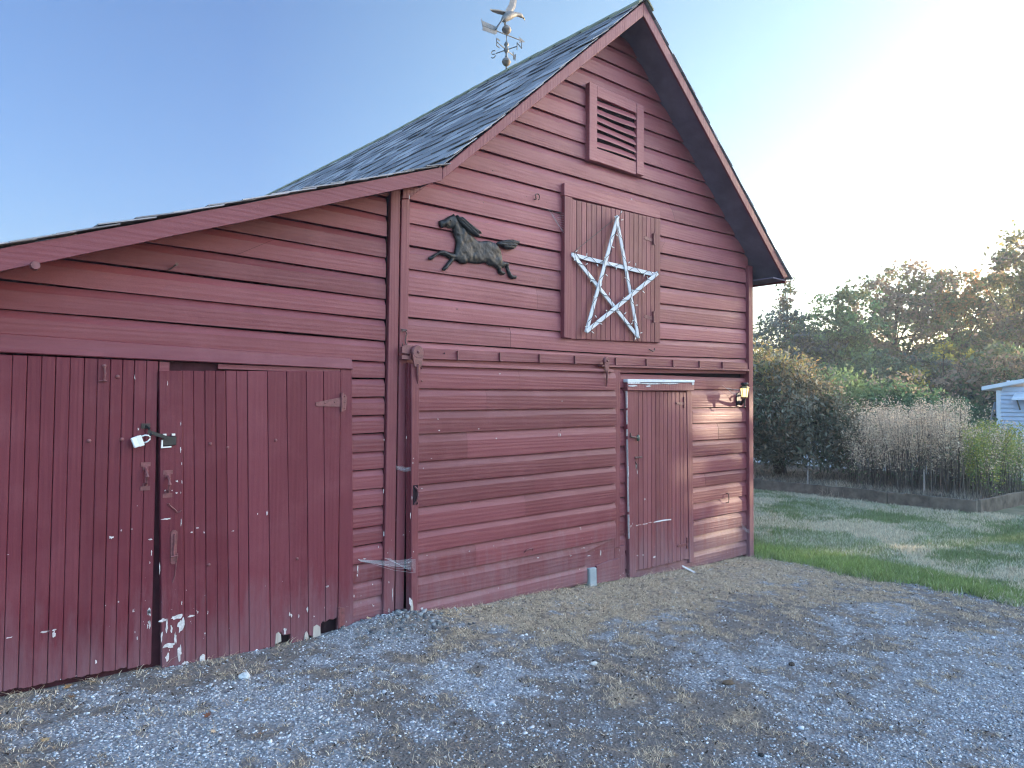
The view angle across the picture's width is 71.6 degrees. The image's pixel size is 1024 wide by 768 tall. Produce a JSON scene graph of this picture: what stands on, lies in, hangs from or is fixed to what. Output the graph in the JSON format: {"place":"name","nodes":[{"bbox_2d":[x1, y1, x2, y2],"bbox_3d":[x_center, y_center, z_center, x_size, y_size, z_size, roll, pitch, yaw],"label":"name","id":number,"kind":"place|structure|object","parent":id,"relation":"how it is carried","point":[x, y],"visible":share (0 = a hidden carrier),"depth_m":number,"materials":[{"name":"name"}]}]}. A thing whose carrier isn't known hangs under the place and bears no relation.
{"place":"outdoors","nodes":[
{"label":"outdoors","id":0,"kind":"place"},
{"bbox_2d":[0,459,1023,767],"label":"ground","id":1,"kind":"structure","parent":0,"point":[608,713],"depth_m":3.99,"materials":[{"name":"grey gravel"}]},
{"bbox_2d":[238,671,249,678],"bbox_3d":[-1.529,1.666,4.055,0.072,0.042,0.048,0,-2,9],"label":"stone","id":2,"kind":"object","parent":1,"relation":"on","point":[245,675],"visible":1,"depth_m":4.04,"materials":[{"name":"white stone"}]},
{"bbox_2d":[0,0,792,695],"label":"red barn","id":3,"kind":"structure","parent":1,"relation":"on","point":[288,378],"depth_m":5.30,"materials":[{"name":"paint"}]},
{"bbox_2d":[0,355,157,691],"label":"plank door","id":4,"kind":"structure","parent":3,"relation":"in","point":[83,598],"depth_m":3.93,"materials":[{"name":"red paint"}]},
{"bbox_2d":[131,434,150,447],"bbox_3d":[-2.153,0.331,4.121,0.106,0.077,0.026,2,-2,-41],"label":"padlock","id":5,"kind":"object","parent":3,"relation":"hanging from","point":[136,441],"visible":1,"depth_m":4.10,"materials":[{"name":"white paint"}]},
{"bbox_2d":[141,370,346,667],"bbox_3d":[-1.634,0.823,4.576,1.390,1.853,0.097,2,-2,-41],"label":"plank door","id":6,"kind":"structure","parent":3,"relation":"in","point":[248,461],"depth_m":4.53,"materials":[{"name":"red paint"}]},
{"bbox_2d":[359,557,414,572],"bbox_3d":[-0.919,1.328,5.189,0.446,0.146,0.053,1,-2,-31],"label":"cobweb","id":7,"kind":"object","parent":3,"relation":"attached to","point":[390,563],"visible":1,"depth_m":5.20,"materials":[{"name":"fabric"}]},
{"bbox_2d":[428,214,519,278],"bbox_3d":[-0.277,-1.120,5.804,0.940,0.467,0.054,2,-2,-41],"label":"horse ornament","id":8,"kind":"object","parent":3,"relation":"attached to","point":[469,248],"visible":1,"depth_m":5.75,"materials":[{"name":"metal"}]},
{"bbox_2d":[481,0,524,68],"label":"weathervane","id":9,"kind":"object","parent":3,"relation":"on","point":[508,13],"visible":1,"depth_m":8.35,"materials":[{"name":"silver metal"}]},
{"bbox_2d":[399,345,618,610],"bbox_3d":[0.103,0.782,6.036,2.445,2.120,0.101,2,-2,-41],"label":"sliding door","id":10,"kind":"structure","parent":3,"relation":"in","point":[511,476],"depth_m":5.89,"materials":[{"name":"red paint"}]},
{"bbox_2d":[560,183,659,342],"bbox_3d":[0.998,-1.131,6.933,1.433,1.465,0.068,2,-2,-41],"label":"hay door","id":11,"kind":"structure","parent":3,"relation":"in","point":[640,224],"depth_m":6.85,"materials":[{"name":"red paint"}]},
{"bbox_2d":[571,215,658,338],"bbox_3d":[1.016,-1.047,6.876,1.237,1.182,0.050,2,-2,-41],"label":"wooden star","id":12,"kind":"object","parent":3,"relation":"attached to","point":[625,267],"visible":0.99,"depth_m":6.84,"materials":[{"name":"white paint"}]},
{"bbox_2d":[573,211,657,338],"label":"string lights","id":13,"kind":"object","parent":12,"relation":"attached to","point":[632,291],"visible":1,"depth_m":6.82,"materials":[{"name":"white plastic wire"},{"name":"clear bulbs"}]},
{"bbox_2d":[630,391,688,570],"bbox_3d":[1.529,0.973,7.314,0.995,1.790,0.063,2,-2,-41],"label":"plank door","id":14,"kind":"structure","parent":3,"relation":"in","point":[660,437],"depth_m":7.33,"materials":[{"name":"red paint"}]},
{"bbox_2d":[736,382,748,407],"bbox_3d":[2.661,0.129,8.229,0.097,0.291,0.249,1,-2,-10],"label":"wall lantern","id":15,"kind":"object","parent":3,"relation":"attached to","point":[744,391],"depth_m":8.15,"materials":[{"name":"black metal"}]},
{"bbox_2d":[332,607,475,649],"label":"coarse gravel","id":16,"kind":"structure","parent":1,"relation":"on","point":[423,612],"depth_m":5.08,"materials":[{"name":"grey gravel"}]},
{"bbox_2d":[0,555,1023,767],"bbox_3d":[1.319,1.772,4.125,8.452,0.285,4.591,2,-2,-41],"label":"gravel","id":17,"kind":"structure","parent":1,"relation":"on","point":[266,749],"depth_m":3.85,"materials":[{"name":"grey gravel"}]},
{"bbox_2d":[0,560,1023,767],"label":"leaf crumbs","id":18,"kind":"object","parent":1,"relation":"on","point":[706,752],"visible":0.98,"depth_m":4.24,"materials":[{"name":"brown plant"}]},
{"bbox_2d":[722,680,734,684],"bbox_3d":[1.275,1.763,4.189,0.070,0.025,0.052,1,-2,-18],"label":"stone","id":19,"kind":"object","parent":1,"relation":"on","point":[728,682],"visible":1,"depth_m":4.18,"materials":[{"name":"stone"}]},
{"bbox_2d":[772,276,806,355],"bbox_3d":[14.560,-1.320,37.571,1.657,8.927,1.636,0,-2,6],"label":"bare topped tree","id":20,"kind":"object","parent":1,"relation":"on","point":[784,304],"visible":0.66,"depth_m":37.58,"materials":[{"name":"green plant"}]},
{"bbox_2d":[753,307,853,370],"bbox_3d":[14.427,-0.472,37.230,5.195,7.223,5.376,0,-2,-1],"label":"bluish tree","id":21,"kind":"object","parent":1,"relation":"on","point":[805,340],"visible":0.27,"depth_m":36.67,"materials":[{"name":"green plant"}]},
{"bbox_2d":[753,333,887,476],"bbox_3d":[6.080,0.498,16.761,3.633,3.597,5.142,1,-2,-29],"label":"maple bush","id":22,"kind":"object","parent":1,"relation":"on","point":[795,404],"visible":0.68,"depth_m":15.58,"materials":[{"name":"green plant"}]},
{"bbox_2d":[815,478,858,498],"bbox_3d":[6.497,2.068,14.234,0.958,0.424,1.115,-1,-2,28],"label":"hanging straw","id":23,"kind":"object","parent":1,"relation":"on","point":[840,484],"visible":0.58,"depth_m":14.20,"materials":[{"name":"beige plant"}]},
{"bbox_2d":[782,279,908,380],"bbox_3d":[16.627,-1.119,36.559,4.826,8.492,6.462,2,-2,-41],"label":"green tree","id":24,"kind":"object","parent":1,"relation":"on","point":[847,331],"visible":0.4,"depth_m":35.58,"materials":[{"name":"green plant"}]},
{"bbox_2d":[817,361,879,393],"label":"understory tree","id":25,"kind":"object","parent":1,"relation":"on","point":[843,371],"depth_m":33.05,"materials":[{"name":"green plant"}]},
{"bbox_2d":[809,365,892,447],"bbox_3d":[10.759,0.986,23.917,4.039,3.412,4.450,2,-2,-41],"label":"garden shrub","id":26,"kind":"object","parent":1,"relation":"on","point":[858,385],"visible":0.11,"depth_m":23.15,"materials":[{"name":"green plant"}]},
{"bbox_2d":[753,479,977,513],"bbox_3d":[6.030,2.206,14.526,0.141,0.342,6.188,2,-2,-38],"label":"garden edging","id":27,"kind":"object","parent":1,"relation":"on","point":[967,506],"visible":0.42,"depth_m":13.39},
{"bbox_2d":[813,346,954,393],"bbox_3d":[17.113,0.914,33.175,4.746,5.312,6.322,2,-2,-41],"label":"understory tree","id":28,"kind":"object","parent":1,"relation":"on","point":[878,362],"visible":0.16,"depth_m":32.20,"materials":[{"name":"green plant"}]},
{"bbox_2d":[753,426,1023,480],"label":"white fence","id":29,"kind":"object","parent":1,"relation":"on","point":[869,462],"visible":0.01,"depth_m":19.66,"materials":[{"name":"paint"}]},
{"bbox_2d":[753,463,1023,499],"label":"bed litter","id":30,"kind":"object","parent":1,"relation":"on","point":[768,474],"visible":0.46,"depth_m":15.08,"materials":[{"name":"brown plant"}]},
{"bbox_2d":[833,259,976,366],"bbox_3d":[21.023,-1.833,39.218,5.725,10.090,9.038,2,-2,-41],"label":"rusty tree","id":31,"kind":"object","parent":1,"relation":"on","point":[902,316],"visible":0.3,"depth_m":38.02,"materials":[{"name":"green plant"}]},
{"bbox_2d":[853,367,985,459],"bbox_3d":[12.791,1.168,22.598,3.888,3.514,4.261,1,-2,-15],"label":"garden shrub","id":32,"kind":"object","parent":1,"relation":"on","point":[904,393],"visible":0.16,"depth_m":22.14,"materials":[{"name":"green plant"}]},
{"bbox_2d":[923,471,924,493],"bbox_3d":[7.850,1.898,13.514,0.024,0.470,0.024,2,-2,-41],"label":"garden stake","id":33,"kind":"object","parent":1,"relation":"on","point":[924,479],"visible":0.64,"depth_m":13.51,"materials":[{"name":"grey wood"}]},
{"bbox_2d":[833,393,1023,497],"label":"tall weeds","id":34,"kind":"object","parent":1,"relation":"on","point":[969,454],"visible":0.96,"depth_m":13.89,"materials":[{"name":"beige plant"}]},
{"bbox_2d":[906,340,974,397],"bbox_3d":[17.961,0.530,29.718,1.136,4.785,2.618,2,-2,-34],"label":"sapling","id":35,"kind":"object","parent":1,"relation":"on","point":[950,355],"visible":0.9,"depth_m":29.74,"materials":[{"name":"green plant"}]},
{"bbox_2d":[880,347,1007,404],"bbox_3d":[19.077,0.876,32.016,5.092,4.945,7.201,2,-2,-41],"label":"understory tree","id":36,"kind":"object","parent":1,"relation":"on","point":[930,360],"visible":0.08,"depth_m":31.21,"materials":[{"name":"green plant"}]},
{"bbox_2d":[894,268,1012,366],"bbox_3d":[24.192,-1.543,38.301,6.606,9.569,5.834,0,-2,16],"label":"orange topped tree","id":37,"kind":"object","parent":1,"relation":"on","point":[950,310],"visible":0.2,"depth_m":37.29,"materials":[{"name":"green plant"}]},
{"bbox_2d":[941,394,998,460],"bbox_3d":[14.430,1.617,22.086,2.969,2.630,2.686,0,-2,9],"label":"garden shrub","id":38,"kind":"object","parent":1,"relation":"on","point":[980,408],"visible":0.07,"depth_m":21.60,"materials":[{"name":"green plant"}]},
{"bbox_2d":[919,340,1023,418],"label":"understory tree","id":39,"kind":"object","parent":1,"relation":"on","point":[986,372],"visible":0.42,"depth_m":28.95,"materials":[{"name":"green plant"}]},
{"bbox_2d":[949,272,1022,376],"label":"dark tree","id":40,"kind":"object","parent":1,"relation":"on","point":[989,329],"visible":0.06,"depth_m":36.76,"materials":[{"name":"green plant"}]},
{"bbox_2d":[966,219,1023,372],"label":"tall tree","id":41,"kind":"object","parent":1,"relation":"on","point":[1004,259],"visible":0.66,"depth_m":33.03,"materials":[{"name":"green plant"}]},
{"bbox_2d":[978,491,1023,513],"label":"garden edging","id":42,"kind":"object","parent":1,"relation":"on","point":[1004,501],"visible":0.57,"depth_m":12.61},
{"bbox_2d":[981,379,1023,464],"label":"white shed","id":43,"kind":"structure","parent":1,"relation":"on","point":[1008,404],"depth_m":21.11,"materials":[{"name":"blue"}]},
{"bbox_2d":[0,554,1023,767],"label":"dry grass","id":44,"kind":"structure","parent":0,"point":[663,573],"depth_m":5.17,"materials":[{"name":"brown plant"}]},
{"bbox_2d":[0,0,1023,353],"label":"sky","id":45,"kind":"structure","parent":0,"point":[863,136],"materials":[{"name":"blue"}]},
{"bbox_2d":[752,488,1023,606],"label":"lawn grass","id":46,"kind":"structure","parent":0,"point":[927,570],"depth_m":9.33,"materials":[{"name":"green plant"}]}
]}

